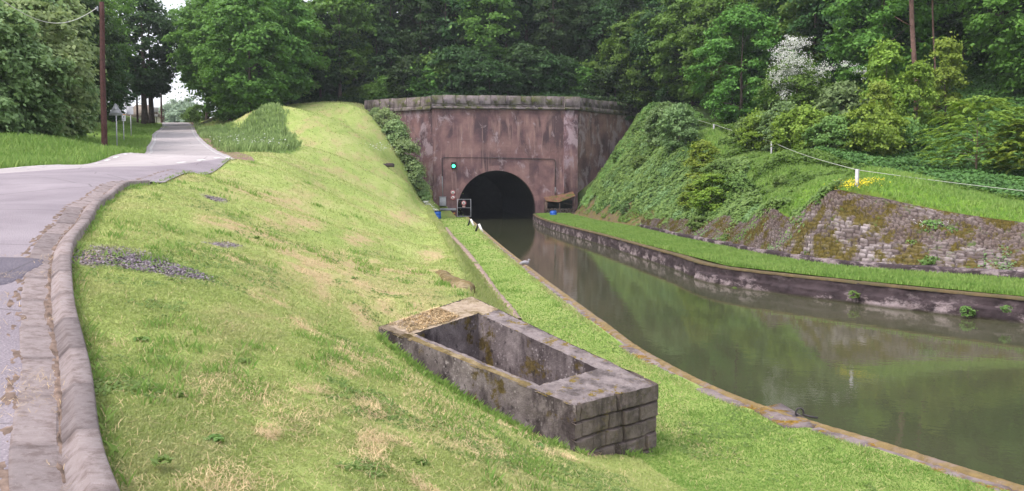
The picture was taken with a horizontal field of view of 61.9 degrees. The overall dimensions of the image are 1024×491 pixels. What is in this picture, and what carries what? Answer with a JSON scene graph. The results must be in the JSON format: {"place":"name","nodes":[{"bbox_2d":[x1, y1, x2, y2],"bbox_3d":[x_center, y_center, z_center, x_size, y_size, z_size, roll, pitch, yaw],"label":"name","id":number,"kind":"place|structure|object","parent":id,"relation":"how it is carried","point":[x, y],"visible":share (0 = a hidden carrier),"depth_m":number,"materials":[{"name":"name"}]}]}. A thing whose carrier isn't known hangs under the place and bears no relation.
{"place":"outdoors","nodes":[
{"label":"outdoors","id":0,"kind":"place"},
{"bbox_2d":[0,159,229,490],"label":"side road","id":1,"kind":"structure","parent":0,"point":[32,203],"depth_m":14.67,"materials":[{"name":"grey asphalt"}]},
{"bbox_2d":[0,257,44,284],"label":"asphalt patch","id":2,"kind":"object","parent":1,"relation":"on","point":[16,266],"visible":0.99,"depth_m":9.67,"materials":[{"name":"grey asphalt"}]},
{"bbox_2d":[8,181,121,490],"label":"gutter","id":3,"kind":"object","parent":1,"relation":"on","point":[33,450],"visible":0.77,"depth_m":5.94,"materials":[{"name":"concrete"}]},
{"bbox_2d":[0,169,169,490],"bbox_3d":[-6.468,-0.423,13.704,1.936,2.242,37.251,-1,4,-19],"label":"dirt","id":4,"kind":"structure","parent":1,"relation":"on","point":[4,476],"depth_m":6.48,"materials":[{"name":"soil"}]},
{"bbox_2d":[44,172,191,482],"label":"dirt","id":5,"kind":"structure","parent":1,"relation":"on","point":[57,393],"depth_m":6.86,"materials":[{"name":"soil"}]},
{"bbox_2d":[0,122,231,172],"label":"road","id":6,"kind":"structure","parent":0,"point":[175,142],"depth_m":43.93,"materials":[{"name":"grey asphalt"}]},
{"bbox_2d":[108,0,397,117],"label":"sky","id":7,"kind":"structure","parent":0,"point":[156,101],"materials":[{"name":"white"}]},
{"bbox_2d":[0,101,1008,490],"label":"ground","id":8,"kind":"structure","parent":0,"point":[366,121],"depth_m":15.50,"materials":[{"name":"green plant"}]},
{"bbox_2d":[0,0,65,133],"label":"hedge tree","id":9,"kind":"object","parent":8,"relation":"on","point":[16,19],"visible":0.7,"depth_m":43.79,"materials":[{"name":"green plant"}]},
{"bbox_2d":[0,26,94,137],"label":"hedge tree","id":10,"kind":"object","parent":8,"relation":"on","point":[39,101],"visible":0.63,"depth_m":45.09,"materials":[{"name":"green plant"}]},
{"bbox_2d":[0,0,108,135],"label":"hedge tree","id":11,"kind":"object","parent":8,"relation":"on","point":[66,45],"visible":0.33,"depth_m":48.79,"materials":[{"name":"green plant"}]},
{"bbox_2d":[41,71,108,135],"bbox_3d":[-28.216,-8.997,52.399,6.266,6.035,6.347,-2,4,-22],"label":"hedge tree","id":12,"kind":"object","parent":8,"relation":"on","point":[92,91],"visible":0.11,"depth_m":52.40,"materials":[{"name":"green plant"}]},
{"bbox_2d":[50,0,122,123],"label":"hedge tree","id":13,"kind":"object","parent":8,"relation":"on","point":[80,11],"visible":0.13,"depth_m":59.65,"materials":[{"name":"green plant"}]},
{"bbox_2d":[48,179,149,490],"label":"kerb","id":14,"kind":"structure","parent":8,"relation":"on","point":[84,462],"depth_m":5.96,"materials":[{"name":"concrete"}]},
{"bbox_2d":[95,2,107,145],"bbox_3d":[-21.371,-8.590,44.527,0.419,8.082,0.314,0,4,0],"label":"utility pole","id":15,"kind":"object","parent":8,"relation":"on","point":[104,139],"visible":0.94,"depth_m":44.41,"materials":[{"name":"brown wood"}]},
{"bbox_2d":[0,120,207,168],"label":"long grass","id":16,"kind":"structure","parent":8,"relation":"on","point":[28,149],"depth_m":39.63,"materials":[{"name":"green plant"}]},
{"bbox_2d":[79,0,141,118],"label":"tree","id":17,"kind":"object","parent":8,"relation":"on","point":[114,37],"visible":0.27,"depth_m":73.43,"materials":[{"name":"green plant"}]},
{"bbox_2d":[92,0,149,74],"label":"tree","id":18,"kind":"object","parent":8,"relation":"on","point":[123,28],"visible":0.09,"depth_m":95.30,"materials":[{"name":"green plant"}]},
{"bbox_2d":[72,244,212,281],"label":"slate chips","id":19,"kind":"object","parent":8,"relation":"on","point":[130,254],"visible":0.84,"depth_m":11.10,"materials":[{"name":"grey gravel"}]},
{"bbox_2d":[108,0,177,123],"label":"roadside tree","id":20,"kind":"object","parent":8,"relation":"on","point":[153,79],"visible":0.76,"depth_m":105.56,"materials":[{"name":"green plant"}]},
{"bbox_2d":[124,11,179,123],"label":"roadside tree","id":21,"kind":"object","parent":8,"relation":"on","point":[152,56],"visible":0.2,"depth_m":110.55,"materials":[{"name":"green plant"}]},
{"bbox_2d":[155,0,293,121],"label":"roadside tree","id":22,"kind":"object","parent":8,"relation":"on","point":[184,61],"visible":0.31,"depth_m":101.86,"materials":[{"name":"green plant"}]},
{"bbox_2d":[185,0,302,119],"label":"roadside tree","id":23,"kind":"object","parent":8,"relation":"on","point":[251,38],"visible":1,"depth_m":93.66,"materials":[{"name":"green plant"}]},
{"bbox_2d":[193,102,303,153],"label":"long grass","id":24,"kind":"structure","parent":8,"relation":"on","point":[216,132],"depth_m":77.69,"materials":[{"name":"green plant"}]},
{"bbox_2d":[166,0,336,116],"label":"roadside tree","id":25,"kind":"object","parent":8,"relation":"on","point":[300,19],"visible":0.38,"depth_m":100.69,"materials":[{"name":"green plant"}]},
{"bbox_2d":[261,0,332,103],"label":"roadside tree","id":26,"kind":"object","parent":8,"relation":"on","point":[315,48],"visible":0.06,"depth_m":111.33,"materials":[{"name":"green plant"}]},
{"bbox_2d":[301,2,355,96],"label":"tree","id":27,"kind":"object","parent":8,"relation":"on","point":[326,84],"visible":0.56,"depth_m":115.93,"materials":[{"name":"green plant"}]},
{"bbox_2d":[305,0,377,98],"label":"roadside tree","id":28,"kind":"object","parent":8,"relation":"on","point":[341,8],"visible":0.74,"depth_m":115.99,"materials":[{"name":"green plant"}]},
{"bbox_2d":[323,32,382,98],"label":"tree","id":29,"kind":"object","parent":8,"relation":"on","point":[348,70],"visible":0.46,"depth_m":117.65,"materials":[{"name":"green plant"}]},
{"bbox_2d":[343,19,405,91],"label":"tree","id":30,"kind":"object","parent":8,"relation":"on","point":[393,51],"visible":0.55,"depth_m":118.10,"materials":[{"name":"green plant"}]},
{"bbox_2d":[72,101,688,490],"bbox_3d":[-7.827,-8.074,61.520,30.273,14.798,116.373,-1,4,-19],"label":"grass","id":31,"kind":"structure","parent":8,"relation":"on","point":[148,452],"depth_m":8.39,"materials":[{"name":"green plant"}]},
{"bbox_2d":[379,113,411,146],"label":"bush","id":32,"kind":"object","parent":8,"relation":"on","point":[393,130],"visible":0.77,"depth_m":98.81,"materials":[{"name":"green plant"}]},
{"bbox_2d":[391,134,424,163],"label":"bush","id":33,"kind":"object","parent":8,"relation":"on","point":[405,144],"visible":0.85,"depth_m":98.11,"materials":[{"name":"green plant"}]},
{"bbox_2d":[426,205,523,320],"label":"long grass","id":34,"kind":"structure","parent":8,"relation":"on","point":[484,292],"depth_m":28.61,"materials":[{"name":"green plant"}]},
{"bbox_2d":[364,95,639,218],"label":"tunnel portal","id":35,"kind":"object","parent":8,"relation":"on","point":[524,156],"visible":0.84,"depth_m":104.84,"materials":[{"name":"red stone"}]},
{"bbox_2d":[72,182,941,490],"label":"clover","id":36,"kind":"object","parent":8,"relation":"on","point":[104,390],"visible":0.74,"depth_m":8.98,"materials":[{"name":"green plant"}]},
{"bbox_2d":[379,296,658,455],"bbox_3d":[0.065,2.008,12.504,4.135,1.990,2.053,4,5,44],"label":"stone culvert box","id":37,"kind":"object","parent":8,"relation":"on","point":[546,384],"visible":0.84,"depth_m":11.67,"materials":[{"name":"stone"}]},
{"bbox_2d":[388,305,459,332],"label":"straw clippings","id":38,"kind":"object","parent":37,"relation":"on","point":[440,317],"visible":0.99,"depth_m":13.48,"materials":[{"name":"beige plant"}]},
{"bbox_2d":[73,170,976,490],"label":"straw clippings","id":39,"kind":"object","parent":8,"relation":"on","point":[277,432],"visible":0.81,"depth_m":7.17,"materials":[{"name":"beige plant"}]},
{"bbox_2d":[464,217,876,452],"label":"grass","id":40,"kind":"structure","parent":8,"relation":"on","point":[485,237],"depth_m":22.87,"materials":[{"name":"green plant"}]},
{"bbox_2d":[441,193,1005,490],"bbox_3d":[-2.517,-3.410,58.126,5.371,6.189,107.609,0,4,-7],"label":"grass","id":41,"kind":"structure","parent":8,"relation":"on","point":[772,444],"depth_m":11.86,"materials":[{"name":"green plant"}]},
{"bbox_2d":[468,217,1023,490],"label":"canal quay","id":42,"kind":"structure","parent":8,"relation":"on","point":[933,463],"depth_m":13.97,"materials":[{"name":"stone"}]},
{"bbox_2d":[533,214,1023,323],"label":"canal wall","id":43,"kind":"structure","parent":8,"relation":"on","point":[942,301],"depth_m":30.57,"materials":[{"name":"grey stone"}]},
{"bbox_2d":[754,403,816,427],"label":"stone slab","id":44,"kind":"structure","parent":8,"relation":"on","point":[792,422],"depth_m":13.32,"materials":[{"name":"beige stone"}]},
{"bbox_2d":[386,4,622,99],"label":"hill","id":45,"kind":"structure","parent":0,"point":[461,39],"depth_m":125.76,"materials":[{"name":"green plant"}]},
{"bbox_2d":[361,0,421,67],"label":"tree","id":46,"kind":"object","parent":45,"relation":"on","point":[378,11],"visible":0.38,"depth_m":121.29,"materials":[{"name":"green plant"}]},
{"bbox_2d":[383,51,430,97],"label":"shrub","id":47,"kind":"object","parent":45,"relation":"on","point":[398,73],"visible":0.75,"depth_m":110.83,"materials":[{"name":"green plant"}]},
{"bbox_2d":[392,0,444,55],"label":"tree","id":48,"kind":"object","parent":45,"relation":"on","point":[410,43],"visible":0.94,"depth_m":117.72,"materials":[{"name":"green plant"}]},
{"bbox_2d":[403,64,446,96],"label":"shrub","id":49,"kind":"object","parent":45,"relation":"on","point":[414,84],"visible":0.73,"depth_m":110.36,"materials":[{"name":"green plant"}]},
{"bbox_2d":[413,52,465,89],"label":"shrub","id":50,"kind":"object","parent":45,"relation":"on","point":[440,69],"visible":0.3,"depth_m":110.23,"materials":[{"name":"green plant"}]},
{"bbox_2d":[408,0,485,49],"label":"tree","id":51,"kind":"object","parent":45,"relation":"on","point":[448,39],"visible":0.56,"depth_m":117.86,"materials":[{"name":"green plant"}]},
{"bbox_2d":[279,27,625,103],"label":"undergrowth","id":52,"kind":"object","parent":45,"relation":"on","point":[564,93],"visible":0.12,"depth_m":115.10,"materials":[{"name":"green plant"}]},
{"bbox_2d":[421,43,485,93],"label":"shrub","id":53,"kind":"object","parent":45,"relation":"on","point":[455,50],"visible":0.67,"depth_m":110.04,"materials":[{"name":"green plant"}]},
{"bbox_2d":[445,45,505,94],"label":"shrub","id":54,"kind":"object","parent":45,"relation":"on","point":[479,56],"visible":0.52,"depth_m":110.09,"materials":[{"name":"green plant"}]},
{"bbox_2d":[446,0,526,57],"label":"tree","id":55,"kind":"object","parent":45,"relation":"on","point":[476,33],"visible":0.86,"depth_m":115.22,"materials":[{"name":"green plant"}]},
{"bbox_2d":[466,56,511,95],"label":"shrub","id":56,"kind":"object","parent":45,"relation":"on","point":[496,69],"visible":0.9,"depth_m":109.06,"materials":[{"name":"green plant"}]},
{"bbox_2d":[482,0,534,49],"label":"tree","id":57,"kind":"object","parent":45,"relation":"on","point":[507,38],"visible":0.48,"depth_m":118.98,"materials":[{"name":"green plant"}]},
{"bbox_2d":[488,63,529,95],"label":"shrub","id":58,"kind":"object","parent":45,"relation":"on","point":[517,78],"visible":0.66,"depth_m":110.23,"materials":[{"name":"green plant"}]},
{"bbox_2d":[500,37,560,92],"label":"shrub","id":59,"kind":"object","parent":45,"relation":"on","point":[520,55],"visible":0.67,"depth_m":111.50,"materials":[{"name":"green plant"}]},
{"bbox_2d":[512,0,561,40],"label":"tree","id":60,"kind":"object","parent":45,"relation":"on","point":[530,22],"visible":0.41,"depth_m":124.58,"materials":[{"name":"green plant"}]},
{"bbox_2d":[525,47,569,92],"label":"shrub","id":61,"kind":"object","parent":45,"relation":"on","point":[555,81],"visible":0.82,"depth_m":111.56,"materials":[{"name":"green plant"}]},
{"bbox_2d":[520,0,585,55],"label":"tree","id":62,"kind":"object","parent":45,"relation":"on","point":[552,33],"visible":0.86,"depth_m":116.18,"materials":[{"name":"green plant"}]},
{"bbox_2d":[541,52,587,90],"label":"shrub","id":63,"kind":"object","parent":45,"relation":"on","point":[572,63],"visible":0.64,"depth_m":112.80,"materials":[{"name":"green plant"}]},
{"bbox_2d":[545,0,609,61],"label":"tree","id":64,"kind":"object","parent":45,"relation":"on","point":[584,5],"visible":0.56,"depth_m":117.91,"materials":[{"name":"green plant"}]},
{"bbox_2d":[565,0,632,73],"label":"tree","id":65,"kind":"object","parent":45,"relation":"on","point":[611,15],"visible":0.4,"depth_m":116.96,"materials":[{"name":"green plant"}]},
{"bbox_2d":[459,211,1023,484],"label":"water","id":66,"kind":"structure","parent":0,"point":[948,388],"depth_m":21.09,"materials":[{"name":"green liquid"}]},
{"bbox_2d":[534,13,1023,295],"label":"bank","id":67,"kind":"structure","parent":0,"point":[614,216],"depth_m":41.88,"materials":[{"name":"green plant"}]},
{"bbox_2d":[544,191,574,213],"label":"lean to shed","id":68,"kind":"object","parent":67,"relation":"on","point":[559,203],"visible":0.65,"depth_m":104.82,"materials":[{"name":"wood"}]},
{"bbox_2d":[581,53,653,120],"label":"hillside tree","id":69,"kind":"object","parent":67,"relation":"on","point":[607,73],"visible":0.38,"depth_m":112.90,"materials":[{"name":"green plant"}]},
{"bbox_2d":[590,7,683,111],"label":"hillside tree","id":70,"kind":"object","parent":67,"relation":"on","point":[619,48],"visible":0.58,"depth_m":112.54,"materials":[{"name":"green plant"}]},
{"bbox_2d":[578,101,708,206],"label":"ivy","id":71,"kind":"object","parent":67,"relation":"on","point":[648,106],"visible":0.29,"depth_m":104.11,"materials":[{"name":"green plant"}]},
{"bbox_2d":[621,2,693,102],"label":"hillside tree","id":72,"kind":"object","parent":67,"relation":"on","point":[638,48],"visible":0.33,"depth_m":108.94,"materials":[{"name":"green plant"}]},
{"bbox_2d":[640,101,699,146],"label":"bush","id":73,"kind":"object","parent":67,"relation":"on","point":[652,118],"visible":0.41,"depth_m":88.38,"materials":[{"name":"green plant"}]},
{"bbox_2d":[577,111,762,222],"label":"ivy","id":74,"kind":"object","parent":67,"relation":"on","point":[750,196],"visible":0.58,"depth_m":77.35,"materials":[{"name":"green plant"}]},
{"bbox_2d":[652,102,701,150],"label":"bush","id":75,"kind":"object","parent":67,"relation":"on","point":[679,111],"visible":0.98,"depth_m":77.71,"materials":[{"name":"green plant"}]},
{"bbox_2d":[638,0,735,104],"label":"hillside tree","id":76,"kind":"object","parent":67,"relation":"on","point":[664,23],"visible":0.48,"depth_m":105.14,"materials":[{"name":"green plant"}]},
{"bbox_2d":[682,139,721,182],"bbox_3d":[14.158,-5.742,62.534,3.679,4.319,3.531,-1,4,-8],"label":"bush","id":77,"kind":"object","parent":67,"relation":"on","point":[707,158],"visible":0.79,"depth_m":62.03,"materials":[{"name":"green plant"}]},
{"bbox_2d":[681,172,733,213],"bbox_3d":[12.655,-3.098,54.728,3.575,3.410,3.431,-3,5,-34],"label":"bush","id":78,"kind":"object","parent":67,"relation":"on","point":[703,194],"visible":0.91,"depth_m":54.22,"materials":[{"name":"green plant"}]},
{"bbox_2d":[662,0,758,109],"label":"hillside tree","id":79,"kind":"object","parent":67,"relation":"on","point":[699,12],"visible":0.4,"depth_m":97.09,"materials":[{"name":"green plant"}]},
{"bbox_2d":[719,172,759,198],"bbox_3d":[14.300,-3.637,54.408,2.806,2.126,2.695,2,4,24],"label":"bush","id":80,"kind":"object","parent":67,"relation":"on","point":[733,181],"visible":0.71,"depth_m":53.83,"materials":[{"name":"green plant"}]},
{"bbox_2d":[679,2,803,123],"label":"hillside tree","id":81,"kind":"object","parent":67,"relation":"on","point":[718,49],"visible":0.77,"depth_m":89.65,"materials":[{"name":"green plant"}]},
{"bbox_2d":[635,176,847,242],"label":"weeds","id":82,"kind":"object","parent":67,"relation":"on","point":[737,215],"visible":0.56,"depth_m":43.09,"materials":[{"name":"green plant"}]},
{"bbox_2d":[724,108,777,151],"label":"bush","id":83,"kind":"object","parent":67,"relation":"on","point":[747,141],"visible":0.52,"depth_m":70.88,"materials":[{"name":"green plant"}]},
{"bbox_2d":[715,0,833,96],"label":"hillside tree","id":84,"kind":"object","parent":67,"relation":"on","point":[768,12],"visible":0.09,"depth_m":95.43,"materials":[{"name":"green plant"}]},
{"bbox_2d":[536,213,1023,295],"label":"long grass","id":85,"kind":"structure","parent":67,"relation":"on","point":[734,256],"depth_m":34.48,"materials":[{"name":"green plant"}]},
{"bbox_2d":[753,99,812,151],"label":"bush","id":86,"kind":"object","parent":67,"relation":"on","point":[778,108],"visible":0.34,"depth_m":68.97,"materials":[{"name":"green plant"}]},
{"bbox_2d":[763,100,832,152],"bbox_3d":[21.648,-8.536,64.857,5.616,4.916,6.274,-2,4,-26],"label":"bush","id":87,"kind":"object","parent":67,"relation":"on","point":[791,124],"visible":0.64,"depth_m":63.52,"materials":[{"name":"green plant"}]},
{"bbox_2d":[749,35,865,126],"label":"hawthorn","id":88,"kind":"object","parent":67,"relation":"on","point":[804,74],"visible":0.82,"depth_m":73.54,"materials":[{"name":"white plant"}]},
{"bbox_2d":[745,0,869,92],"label":"hillside tree","id":89,"kind":"object","parent":67,"relation":"on","point":[760,4],"visible":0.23,"depth_m":88.40,"materials":[{"name":"green plant"}]},
{"bbox_2d":[640,189,1023,278],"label":"stone revetment","id":90,"kind":"object","parent":67,"relation":"on","point":[847,228],"visible":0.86,"depth_m":34.89,"materials":[{"name":"grey stone"}]},
{"bbox_2d":[644,120,1023,213],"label":"weeds","id":91,"kind":"object","parent":67,"relation":"on","point":[801,177],"visible":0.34,"depth_m":55.60,"materials":[{"name":"green plant"}]},
{"bbox_2d":[799,114,869,151],"bbox_3d":[23.354,-7.578,61.561,4.940,3.897,5.144,-4,5,-44],"label":"bush","id":92,"kind":"object","parent":67,"relation":"on","point":[832,123],"visible":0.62,"depth_m":60.56,"materials":[{"name":"green plant"}]},
{"bbox_2d":[812,78,871,125],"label":"bush","id":93,"kind":"object","parent":67,"relation":"on","point":[844,91],"visible":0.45,"depth_m":70.21,"materials":[{"name":"green plant"}]},
{"bbox_2d":[775,0,931,89],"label":"hillside tree","id":94,"kind":"object","parent":67,"relation":"on","point":[805,21],"visible":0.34,"depth_m":85.06,"materials":[{"name":"green plant"}]},
{"bbox_2d":[686,127,1023,220],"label":"long grass","id":95,"kind":"structure","parent":67,"relation":"on","point":[980,196],"depth_m":39.14,"materials":[{"name":"green plant"}]},
{"bbox_2d":[827,97,917,156],"bbox_3d":[25.791,-7.912,60.303,5.860,5.129,6.547,-2,4,-27],"label":"bush","id":96,"kind":"object","parent":67,"relation":"on","point":[885,125],"visible":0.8,"depth_m":59.24,"materials":[{"name":"green plant"}]},
{"bbox_2d":[724,43,1023,199],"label":"ivy","id":97,"kind":"object","parent":67,"relation":"on","point":[970,173],"visible":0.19,"depth_m":58.55,"materials":[{"name":"green plant"}]},
{"bbox_2d":[858,76,899,126],"bbox_3d":[27.336,-9.210,63.523,3.328,6.616,3.468,1,4,20],"label":"sapling","id":98,"kind":"object","parent":67,"relation":"on","point":[883,92],"visible":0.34,"depth_m":62.85,"materials":[{"name":"green plant"}]},
{"bbox_2d":[854,36,918,125],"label":"sapling","id":99,"kind":"object","parent":67,"relation":"on","point":[881,57],"visible":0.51,"depth_m":66.79,"materials":[{"name":"green plant"}]},
{"bbox_2d":[813,0,968,100],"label":"hillside tree","id":100,"kind":"object","parent":67,"relation":"on","point":[881,16],"visible":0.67,"depth_m":77.58,"materials":[{"name":"green plant"}]},
{"bbox_2d":[870,116,935,152],"bbox_3d":[28.083,-7.523,61.579,4.716,3.720,4.910,3,5,37],"label":"bush","id":101,"kind":"object","parent":67,"relation":"on","point":[908,134],"visible":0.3,"depth_m":60.48,"materials":[{"name":"green plant"}]},
{"bbox_2d":[893,56,942,133],"bbox_3d":[30.977,-10.750,65.518,3.912,7.463,3.754,1,4,13],"label":"sapling","id":102,"kind":"object","parent":67,"relation":"on","point":[913,90],"visible":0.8,"depth_m":64.91,"materials":[{"name":"green plant"}]},
{"bbox_2d":[913,31,973,124],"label":"sapling","id":103,"kind":"object","parent":67,"relation":"on","point":[951,64],"visible":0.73,"depth_m":67.58,"materials":[{"name":"green plant"}]},
{"bbox_2d":[912,95,1023,168],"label":"feathery shrub","id":104,"kind":"object","parent":67,"relation":"on","point":[969,110],"visible":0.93,"depth_m":51.52,"materials":[{"name":"green plant"}]},
{"bbox_2d":[926,0,1023,74],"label":"hillside tree","id":105,"kind":"object","parent":67,"relation":"on","point":[953,22],"visible":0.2,"depth_m":78.00,"materials":[{"name":"green plant"}]},
{"bbox_2d":[944,0,1023,93],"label":"hillside tree","id":106,"kind":"object","parent":67,"relation":"on","point":[1011,43],"visible":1,"depth_m":69.25,"materials":[{"name":"green plant"}]},
{"bbox_2d":[970,120,1023,173],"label":"feathery shrub","id":107,"kind":"object","parent":67,"relation":"on","point":[999,159],"visible":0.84,"depth_m":49.67,"materials":[{"name":"green plant"}]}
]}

